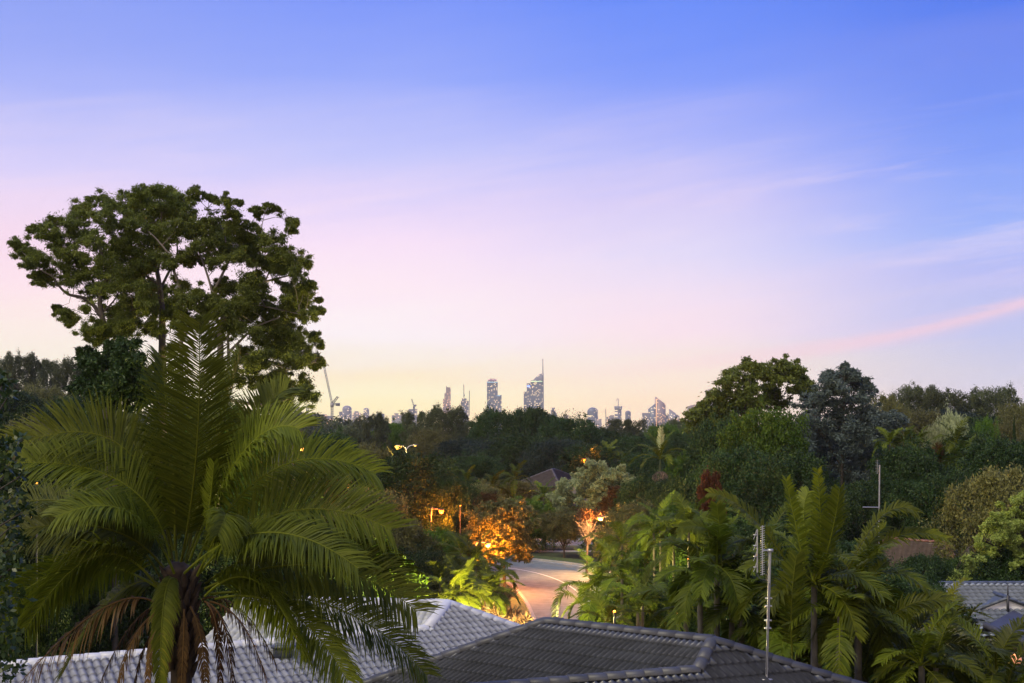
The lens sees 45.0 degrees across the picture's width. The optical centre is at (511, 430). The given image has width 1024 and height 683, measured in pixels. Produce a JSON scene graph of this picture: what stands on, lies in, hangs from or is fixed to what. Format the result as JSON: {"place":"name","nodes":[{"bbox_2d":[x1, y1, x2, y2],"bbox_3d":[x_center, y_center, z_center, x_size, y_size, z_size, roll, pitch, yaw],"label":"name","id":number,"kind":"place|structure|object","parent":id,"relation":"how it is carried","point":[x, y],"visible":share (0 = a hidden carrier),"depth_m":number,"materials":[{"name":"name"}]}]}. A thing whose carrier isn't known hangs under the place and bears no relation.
{"place":"outdoors","nodes":[
{"label":"outdoors","id":0,"kind":"place"},
{"bbox_2d":[21,433,866,657],"bbox_3d":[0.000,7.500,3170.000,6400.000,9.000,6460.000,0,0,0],"label":"ground","id":1,"kind":"structure","parent":0,"point":[573,555],"depth_m":119.20,"materials":[{"name":"green plant"}]},
{"bbox_2d":[0,369,37,682],"bbox_3d":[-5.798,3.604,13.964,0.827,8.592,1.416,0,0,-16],"label":"shrub","id":2,"kind":"object","parent":1,"relation":"on","point":[7,605],"visible":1,"depth_m":13.99,"materials":[{"name":"green plant"}]},
{"bbox_2d":[2,347,41,391],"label":"gum tree","id":3,"kind":"object","parent":1,"relation":"on","point":[25,373],"visible":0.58,"depth_m":248.63,"materials":[{"name":"green plant"}]},
{"bbox_2d":[0,387,52,459],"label":"tree","id":4,"kind":"object","parent":1,"relation":"on","point":[23,403],"visible":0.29,"depth_m":187.59,"materials":[{"name":"green plant"}]},
{"bbox_2d":[7,378,70,422],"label":"tree","id":5,"kind":"object","parent":1,"relation":"on","point":[43,393],"visible":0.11,"depth_m":198.60,"materials":[{"name":"green plant"}]},
{"bbox_2d":[0,489,78,660],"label":"shrub","id":6,"kind":"object","parent":1,"relation":"on","point":[62,623],"visible":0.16,"depth_m":54.51,"materials":[{"name":"green plant"}]},
{"bbox_2d":[34,356,69,412],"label":"gum tree","id":7,"kind":"object","parent":1,"relation":"on","point":[42,373],"visible":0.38,"depth_m":268.20,"materials":[{"name":"green plant"}]},
{"bbox_2d":[52,355,81,397],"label":"gum tree","id":8,"kind":"object","parent":1,"relation":"on","point":[66,371],"visible":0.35,"depth_m":256.88,"materials":[{"name":"green plant"}]},
{"bbox_2d":[34,391,102,435],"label":"tree","id":9,"kind":"object","parent":1,"relation":"on","point":[58,402],"visible":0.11,"depth_m":182.75,"materials":[{"name":"green plant"}]},
{"bbox_2d":[6,187,175,542],"bbox_3d":[-20.924,-0.010,60.811,8.498,24.605,5.987,0,0,0],"label":"gum tree","id":10,"kind":"object","parent":1,"relation":"on","point":[122,319],"visible":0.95,"depth_m":60.29,"materials":[{"name":"green plant"}]},
{"bbox_2d":[29,478,167,655],"bbox_3d":[-19.976,7.297,60.412,8.602,10.749,7.782,0,0,-28],"label":"shrub","id":11,"kind":"object","parent":1,"relation":"on","point":[105,641],"visible":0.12,"depth_m":58.74,"materials":[{"name":"green plant"}]},
{"bbox_2d":[62,334,172,650],"bbox_3d":[-18.567,3.855,58.013,5.740,16.636,4.510,0,0,34],"label":"bushy tree","id":12,"kind":"object","parent":1,"relation":"on","point":[121,360],"visible":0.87,"depth_m":56.92,"materials":[{"name":"green plant"}]},
{"bbox_2d":[109,182,200,633],"bbox_3d":[-18.245,-0.310,63.292,4.912,25.222,5.929,0,0,-22],"label":"gum tree","id":13,"kind":"object","parent":1,"relation":"on","point":[169,203],"visible":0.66,"depth_m":61.97,"materials":[{"name":"green plant"}]},
{"bbox_2d":[141,505,283,637],"bbox_3d":[-15.043,8.008,59.961,7.338,9.133,7.155,0,0,27],"label":"shrub","id":14,"kind":"object","parent":1,"relation":"on","point":[208,572],"visible":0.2,"depth_m":58.26,"materials":[{"name":"green plant"}]},
{"bbox_2d":[0,304,444,682],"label":"palm tree","id":15,"kind":"object","parent":1,"relation":"on","point":[176,622],"visible":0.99,"depth_m":19.52,"materials":[{"name":"plant"}]},
{"bbox_2d":[172,389,272,518],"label":"tree","id":16,"kind":"object","parent":1,"relation":"on","point":[240,473],"visible":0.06,"depth_m":84.02,"materials":[{"name":"green plant"}]},
{"bbox_2d":[149,184,328,604],"bbox_3d":[-13.324,0.238,59.959,9.308,24.066,6.816,0,0,0],"label":"gum tree","id":17,"kind":"object","parent":1,"relation":"on","point":[234,240],"visible":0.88,"depth_m":59.04,"materials":[{"name":"green plant"}]},
{"bbox_2d":[0,596,520,682],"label":"house","id":18,"kind":"structure","parent":1,"relation":"on","point":[452,624],"depth_m":37.77,"materials":[{"name":"white tile"}]},
{"bbox_2d":[302,420,361,465],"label":"tree","id":19,"kind":"object","parent":1,"relation":"on","point":[342,435],"visible":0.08,"depth_m":139.34,"materials":[{"name":"green plant"}]},
{"bbox_2d":[324,478,416,547],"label":"shrub","id":20,"kind":"object","parent":1,"relation":"on","point":[396,502],"visible":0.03,"depth_m":84.01,"materials":[{"name":"green plant"}]},
{"bbox_2d":[354,411,391,451],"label":"gum tree","id":21,"kind":"object","parent":1,"relation":"on","point":[381,428],"visible":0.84,"depth_m":278.61,"materials":[{"name":"green plant"}]},
{"bbox_2d":[366,509,445,563],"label":"shrub","id":22,"kind":"object","parent":1,"relation":"on","point":[407,536],"visible":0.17,"depth_m":77.42,"materials":[{"name":"green plant"}]},
{"bbox_2d":[362,441,467,531],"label":"tree","id":23,"kind":"object","parent":1,"relation":"on","point":[405,474],"visible":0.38,"depth_m":99.88,"materials":[{"name":"green plant"}]},
{"bbox_2d":[398,409,433,450],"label":"gum tree","id":24,"kind":"object","parent":1,"relation":"on","point":[408,423],"visible":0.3,"depth_m":248.59,"materials":[{"name":"green plant"}]},
{"bbox_2d":[390,540,448,598],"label":"shrub","id":25,"kind":"object","parent":1,"relation":"on","point":[420,555],"visible":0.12,"depth_m":73.61,"materials":[{"name":"green plant"}]},
{"bbox_2d":[403,420,453,481],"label":"tree","id":26,"kind":"object","parent":1,"relation":"on","point":[425,441],"visible":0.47,"depth_m":233.12,"materials":[{"name":"green plant"}]},
{"bbox_2d":[413,557,468,598],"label":"palm tree","id":27,"kind":"object","parent":1,"relation":"on","point":[437,570],"visible":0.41,"depth_m":68.83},
{"bbox_2d":[420,401,469,453],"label":"gum tree","id":28,"kind":"object","parent":1,"relation":"on","point":[450,418],"visible":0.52,"depth_m":243.36,"materials":[{"name":"green plant"}]},
{"bbox_2d":[413,474,485,557],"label":"tree","id":29,"kind":"object","parent":1,"relation":"on","point":[465,492],"visible":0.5,"depth_m":98.75,"materials":[{"name":"green plant"}]},
{"bbox_2d":[423,436,485,476],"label":"tree","id":30,"kind":"object","parent":1,"relation":"on","point":[454,445],"visible":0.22,"depth_m":198.20,"materials":[{"name":"green plant"}]},
{"bbox_2d":[422,555,510,615],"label":"palm tree","id":31,"kind":"object","parent":1,"relation":"on","point":[462,577],"visible":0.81,"depth_m":65.73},
{"bbox_2d":[444,447,509,484],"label":"tree","id":32,"kind":"object","parent":1,"relation":"on","point":[483,463],"visible":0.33,"depth_m":163.43,"materials":[{"name":"green plant"}]},
{"bbox_2d":[441,529,513,595],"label":"palm tree","id":33,"kind":"object","parent":1,"relation":"on","point":[477,565],"visible":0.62,"depth_m":71.92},
{"bbox_2d":[102,402,861,457],"bbox_3d":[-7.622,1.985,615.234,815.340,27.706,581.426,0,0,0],"label":"wood","id":34,"kind":"object","parent":1,"relation":"on","point":[331,424],"visible":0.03,"depth_m":461.73,"materials":[{"name":"dark green leaf"}]},
{"bbox_2d":[463,402,520,451],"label":"tree","id":35,"kind":"object","parent":1,"relation":"on","point":[481,427],"visible":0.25,"depth_m":227.88,"materials":[{"name":"green plant"}]},
{"bbox_2d":[464,556,525,617],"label":"palm tree","id":36,"kind":"object","parent":1,"relation":"on","point":[488,574],"visible":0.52,"depth_m":68.08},
{"bbox_2d":[479,428,558,480],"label":"tree","id":37,"kind":"object","parent":1,"relation":"on","point":[509,452],"visible":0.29,"depth_m":187.76,"materials":[{"name":"green plant"}]},
{"bbox_2d":[498,404,554,454],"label":"tree","id":38,"kind":"object","parent":1,"relation":"on","point":[530,418],"visible":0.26,"depth_m":223.18,"materials":[{"name":"green plant"}]},
{"bbox_2d":[509,494,558,551],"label":"shrub","id":39,"kind":"object","parent":1,"relation":"on","point":[538,506],"visible":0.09,"depth_m":121.53,"materials":[{"name":"green plant"}]},
{"bbox_2d":[494,554,596,621],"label":"verge","id":40,"kind":"structure","parent":1,"relation":"on","point":[514,603],"depth_m":88.14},
{"bbox_2d":[461,496,541,586],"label":"street tree","id":41,"kind":"object","parent":40,"relation":"on","point":[498,519],"visible":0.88,"depth_m":91.39,"materials":[{"name":"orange plant"}]},
{"bbox_2d":[511,435,591,479],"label":"tree","id":42,"kind":"object","parent":1,"relation":"on","point":[549,445],"visible":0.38,"depth_m":183.00,"materials":[{"name":"green plant"}]},
{"bbox_2d":[537,509,587,557],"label":"tree","id":43,"kind":"object","parent":1,"relation":"on","point":[563,530],"visible":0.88,"depth_m":115.17,"materials":[{"name":"green plant"}]},
{"bbox_2d":[536,408,612,453],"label":"tree","id":44,"kind":"object","parent":1,"relation":"on","point":[560,427],"visible":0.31,"depth_m":213.07,"materials":[{"name":"green plant"}]},
{"bbox_2d":[555,440,620,493],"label":"tree","id":45,"kind":"object","parent":1,"relation":"on","point":[576,456],"visible":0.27,"depth_m":177.82,"materials":[{"name":"green plant"}]},
{"bbox_2d":[574,507,605,573],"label":"bare tree","id":46,"kind":"object","parent":1,"relation":"on","point":[585,515],"visible":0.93,"depth_m":102.74,"materials":[{"name":"orange plant"}]},
{"bbox_2d":[545,458,635,549],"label":"lumpy tree","id":47,"kind":"object","parent":1,"relation":"on","point":[594,488],"visible":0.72,"depth_m":120.69,"materials":[{"name":"green plant"}]},
{"bbox_2d":[551,548,639,622],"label":"palm tree","id":48,"kind":"object","parent":1,"relation":"on","point":[589,606],"visible":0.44,"depth_m":57.78,"materials":[{"name":"plant"}]},
{"bbox_2d":[569,589,641,625],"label":"palm tree","id":49,"kind":"object","parent":1,"relation":"on","point":[607,611],"visible":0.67,"depth_m":50.09,"materials":[{"name":"plant"}]},
{"bbox_2d":[357,617,866,682],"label":"house","id":50,"kind":"structure","parent":1,"relation":"on","point":[550,650],"depth_m":25.35,"materials":[{"name":"grey tile"}]},
{"bbox_2d":[753,525,772,679],"bbox_3d":[4.912,3.376,24.224,0.390,3.021,0.200,0,0,0],"label":"antenna mast","id":51,"kind":"object","parent":50,"relation":"on","point":[768,598],"visible":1,"depth_m":24.20,"materials":[{"name":"metal"}]},
{"bbox_2d":[578,511,650,569],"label":"palm tree","id":52,"kind":"object","parent":1,"relation":"on","point":[610,540],"visible":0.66,"depth_m":79.84,"materials":[{"name":"plant"}]},
{"bbox_2d":[592,520,650,601],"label":"shrub","id":53,"kind":"object","parent":1,"relation":"on","point":[625,545],"visible":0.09,"depth_m":85.42,"materials":[{"name":"green plant"}]},
{"bbox_2d":[592,494,654,557],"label":"shrub","id":54,"kind":"object","parent":1,"relation":"on","point":[623,512],"visible":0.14,"depth_m":97.04,"materials":[{"name":"green plant"}]},
{"bbox_2d":[603,418,646,439],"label":"gum tree","id":55,"kind":"object","parent":1,"relation":"on","point":[628,424],"visible":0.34,"depth_m":328.46,"materials":[{"name":"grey plant"}]},
{"bbox_2d":[577,532,679,626],"bbox_3d":[5.297,8.264,55.540,3.891,7.347,5.300,0,0,-18],"label":"palm tree","id":56,"kind":"object","parent":1,"relation":"on","point":[624,566],"visible":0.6,"depth_m":55.88,"materials":[{"name":"plant"}]},
{"bbox_2d":[591,556,675,629],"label":"palm tree","id":57,"kind":"object","parent":1,"relation":"on","point":[644,600],"visible":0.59,"depth_m":51.89,"materials":[{"name":"plant"}]},
{"bbox_2d":[610,433,656,455],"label":"tree","id":58,"kind":"object","parent":1,"relation":"on","point":[628,443],"visible":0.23,"depth_m":218.45,"materials":[{"name":"green plant"}]},
{"bbox_2d":[613,468,669,513],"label":"tree","id":59,"kind":"object","parent":1,"relation":"on","point":[641,486],"visible":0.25,"depth_m":111.02,"materials":[{"name":"green plant"}]},
{"bbox_2d":[605,447,677,492],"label":"tree","id":60,"kind":"object","parent":1,"relation":"on","point":[649,464],"visible":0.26,"depth_m":167.24,"materials":[{"name":"green plant"}]},
{"bbox_2d":[618,532,680,586],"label":"shrub","id":61,"kind":"object","parent":1,"relation":"on","point":[638,564],"visible":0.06,"depth_m":77.34,"materials":[{"name":"green plant"}]},
{"bbox_2d":[621,490,686,584],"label":"palm tree","id":62,"kind":"object","parent":1,"relation":"on","point":[651,529],"visible":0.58,"depth_m":71.87,"materials":[{"name":"plant"}]},
{"bbox_2d":[628,426,686,482],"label":"palm tree","id":63,"kind":"object","parent":1,"relation":"on","point":[660,447],"visible":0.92,"depth_m":116.86,"materials":[{"name":"green plant"}]},
{"bbox_2d":[649,473,700,515],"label":"shrub","id":64,"kind":"object","parent":1,"relation":"on","point":[672,484],"visible":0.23,"depth_m":107.28,"materials":[{"name":"green plant"}]},
{"bbox_2d":[642,491,715,577],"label":"palm tree","id":65,"kind":"object","parent":1,"relation":"on","point":[683,514],"visible":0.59,"depth_m":61.88,"materials":[{"name":"plant"}]},
{"bbox_2d":[623,562,743,633],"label":"palm tree","id":66,"kind":"object","parent":1,"relation":"on","point":[669,608],"visible":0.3,"depth_m":33.94,"materials":[{"name":"plant"}]},
{"bbox_2d":[695,466,726,517],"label":"shrub","id":67,"kind":"object","parent":1,"relation":"on","point":[707,480],"visible":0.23,"depth_m":91.67,"materials":[{"name":"red plant"}]},
{"bbox_2d":[650,500,782,640],"bbox_3d":[5.429,5.051,31.222,3.898,6.672,2.686,0,0,-38],"label":"palm tree","id":68,"kind":"object","parent":1,"relation":"on","point":[716,529],"visible":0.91,"depth_m":30.71,"materials":[{"name":"plant"}]},
{"bbox_2d":[678,403,757,480],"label":"tree","id":69,"kind":"object","parent":1,"relation":"on","point":[706,441],"visible":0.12,"depth_m":117.60,"materials":[{"name":"green plant"}]},
{"bbox_2d":[680,438,782,521],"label":"tree","id":70,"kind":"object","parent":1,"relation":"on","point":[737,464],"visible":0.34,"depth_m":102.73,"materials":[{"name":"green plant"}]},
{"bbox_2d":[691,545,802,650],"bbox_3d":[5.762,5.632,31.081,2.878,5.501,2.820,0,0,0],"label":"shrub","id":71,"kind":"object","parent":1,"relation":"on","point":[709,620],"visible":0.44,"depth_m":30.45,"materials":[{"name":"plant"}]},
{"bbox_2d":[680,352,818,433],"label":"gum tree","id":72,"kind":"object","parent":1,"relation":"on","point":[780,372],"visible":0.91,"depth_m":128.12,"materials":[{"name":"green plant"}]},
{"bbox_2d":[712,507,810,598],"bbox_3d":[12.455,8.166,61.775,6.666,8.827,6.031,0,0,-13],"label":"shrub","id":73,"kind":"object","parent":1,"relation":"on","point":[745,530],"visible":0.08,"depth_m":61.36,"materials":[{"name":"green plant"}]},
{"bbox_2d":[716,388,815,484],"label":"tree","id":74,"kind":"object","parent":1,"relation":"on","point":[766,439],"visible":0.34,"depth_m":110.32,"materials":[{"name":"green plant"}]},
{"bbox_2d":[730,572,817,663],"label":"palm tree","id":75,"kind":"object","parent":1,"relation":"on","point":[774,624],"visible":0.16,"depth_m":30.51,"materials":[{"name":"plant"}]},
{"bbox_2d":[723,501,824,602],"bbox_3d":[8.659,6.037,42.160,3.568,7.795,3.349,0,0,-20],"label":"palm tree","id":76,"kind":"object","parent":1,"relation":"on","point":[772,525],"visible":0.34,"depth_m":42.08,"materials":[{"name":"plant"}]},
{"bbox_2d":[740,441,842,547],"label":"tree","id":77,"kind":"object","parent":1,"relation":"on","point":[785,466],"visible":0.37,"depth_m":98.69,"materials":[{"name":"green plant"}]},
{"bbox_2d":[704,465,912,682],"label":"palm tree","id":78,"kind":"object","parent":1,"relation":"on","point":[822,556],"visible":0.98,"depth_m":26.46,"materials":[{"name":"plant"}]},
{"bbox_2d":[729,567,890,681],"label":"shrub","id":79,"kind":"object","parent":1,"relation":"on","point":[785,651],"visible":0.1,"depth_m":29.52,"materials":[{"name":"plant"}]},
{"bbox_2d":[763,532,896,604],"bbox_3d":[14.475,8.376,56.042,6.132,7.724,5.977,0,0,14],"label":"shrub","id":80,"kind":"object","parent":1,"relation":"on","point":[849,547],"visible":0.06,"depth_m":55.27,"materials":[{"name":"green plant"}]},
{"bbox_2d":[787,479,892,549],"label":"tree","id":81,"kind":"object","parent":1,"relation":"on","point":[856,503],"visible":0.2,"depth_m":86.86,"materials":[{"name":"green plant"}]},
{"bbox_2d":[789,360,909,490],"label":"shaggy tree","id":82,"kind":"object","parent":1,"relation":"on","point":[852,380],"visible":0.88,"depth_m":118.83,"materials":[{"name":"green plant"}]},
{"bbox_2d":[783,499,953,680],"bbox_3d":[7.835,4.841,27.680,3.261,6.595,3.901,0,0,-32],"label":"palm tree","id":83,"kind":"object","parent":1,"relation":"on","point":[870,550],"visible":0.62,"depth_m":27.43,"materials":[{"name":"plant"}]},
{"bbox_2d":[841,472,911,536],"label":"tree","id":84,"kind":"object","parent":1,"relation":"on","point":[872,485],"visible":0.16,"depth_m":94.80,"materials":[{"name":"green plant"}]},
{"bbox_2d":[859,389,921,477],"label":"tree","id":85,"kind":"object","parent":1,"relation":"on","point":[889,402],"visible":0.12,"depth_m":173.76,"materials":[{"name":"green plant"}]},
{"bbox_2d":[803,588,1005,682],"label":"palm tree","id":86,"kind":"object","parent":1,"relation":"on","point":[952,641],"visible":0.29,"depth_m":27.34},
{"bbox_2d":[865,431,954,493],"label":"tree","id":87,"kind":"object","parent":1,"relation":"on","point":[899,463],"visible":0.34,"depth_m":102.86,"materials":[{"name":"green plant"}]},
{"bbox_2d":[886,381,936,411],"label":"gum tree","id":88,"kind":"object","parent":1,"relation":"on","point":[906,394],"visible":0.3,"depth_m":238.27,"materials":[{"name":"green plant"}]},
{"bbox_2d":[850,555,979,626],"bbox_3d":[15.324,8.012,48.197,5.341,6.204,5.086,0,0,-5],"label":"shrub","id":89,"kind":"object","parent":1,"relation":"on","point":[905,587],"visible":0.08,"depth_m":47.42,"materials":[{"name":"green plant"}]},
{"bbox_2d":[869,468,969,539],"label":"tree","id":90,"kind":"object","parent":1,"relation":"on","point":[920,493],"visible":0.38,"depth_m":92.67,"materials":[{"name":"green plant"}]},
{"bbox_2d":[879,537,962,572],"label":"house","id":91,"kind":"structure","parent":1,"relation":"on","point":[924,546],"depth_m":81.88,"materials":[{"name":"brown tile"}]},
{"bbox_2d":[898,399,943,450],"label":"tree","id":92,"kind":"object","parent":1,"relation":"on","point":[919,415],"visible":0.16,"depth_m":196.94,"materials":[{"name":"green plant"}]},
{"bbox_2d":[888,548,960,580],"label":"shrub","id":93,"kind":"object","parent":1,"relation":"on","point":[939,565],"visible":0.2,"depth_m":65.54,"materials":[{"name":"green plant"}]},
{"bbox_2d":[863,599,986,682],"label":"palm tree","id":94,"kind":"object","parent":1,"relation":"on","point":[921,640],"visible":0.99,"depth_m":25.98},
{"bbox_2d":[907,385,970,412],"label":"gum tree","id":95,"kind":"object","parent":1,"relation":"on","point":[937,398],"visible":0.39,"depth_m":233.37,"materials":[{"name":"green plant"}]},
{"bbox_2d":[903,576,994,629],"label":"palm tree","id":96,"kind":"object","parent":1,"relation":"on","point":[952,592],"visible":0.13,"depth_m":40.91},
{"bbox_2d":[913,465,1010,550],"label":"tree","id":97,"kind":"object","parent":1,"relation":"on","point":[955,479],"visible":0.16,"depth_m":91.23,"materials":[{"name":"green plant"}]},
{"bbox_2d":[917,460,1023,575],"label":"tree","id":98,"kind":"object","parent":1,"relation":"on","point":[999,485],"visible":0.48,"depth_m":73.64,"materials":[{"name":"green plant"}]},
{"bbox_2d":[927,612,1023,682],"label":"palm tree","id":99,"kind":"object","parent":1,"relation":"on","point":[1000,652],"visible":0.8,"depth_m":26.81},
{"bbox_2d":[933,581,1023,664],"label":"house","id":100,"kind":"structure","parent":1,"relation":"on","point":[1002,602],"depth_m":56.55,"materials":[{"name":"grey tile"}]},
{"bbox_2d":[946,490,1023,580],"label":"flowering tree","id":101,"kind":"object","parent":1,"relation":"on","point":[1005,524],"visible":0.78,"depth_m":68.73,"materials":[{"name":"green plant"}]},
{"bbox_2d":[949,426,1023,511],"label":"tree","id":102,"kind":"object","parent":1,"relation":"on","point":[1000,450],"visible":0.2,"depth_m":98.72,"materials":[{"name":"green plant"}]},
{"bbox_2d":[955,545,1023,580],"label":"shrub","id":103,"kind":"object","parent":1,"relation":"on","point":[1003,573],"visible":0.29,"depth_m":68.68,"materials":[{"name":"green plant"}]},
{"bbox_2d":[967,380,1022,421],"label":"gum tree","id":104,"kind":"object","parent":1,"relation":"on","point":[1001,397],"visible":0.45,"depth_m":223.00,"materials":[{"name":"green plant"}]},
{"bbox_2d":[994,398,1023,434],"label":"tree","id":105,"kind":"object","parent":1,"relation":"on","point":[1016,411],"visible":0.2,"depth_m":188.54,"materials":[{"name":"green plant"}]},
{"bbox_2d":[0,0,1023,428],"label":"sky","id":106,"kind":"structure","parent":0,"point":[639,200],"materials":[{"name":"blue"}]},
{"bbox_2d":[524,359,543,415],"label":"tower","id":107,"kind":"structure","parent":0,"point":[534,395],"depth_m":5000.00,"materials":[{"name":"grey glass"}]},
{"bbox_2d":[479,558,619,619],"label":"road","id":108,"kind":"structure","parent":0,"point":[537,591],"depth_m":96.90,"materials":[{"name":"asphalt"}]},
{"bbox_2d":[521,468,589,505],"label":"house","id":109,"kind":"structure","parent":0,"point":[545,477],"depth_m":161.60,"materials":[{"name":"grey tile"}]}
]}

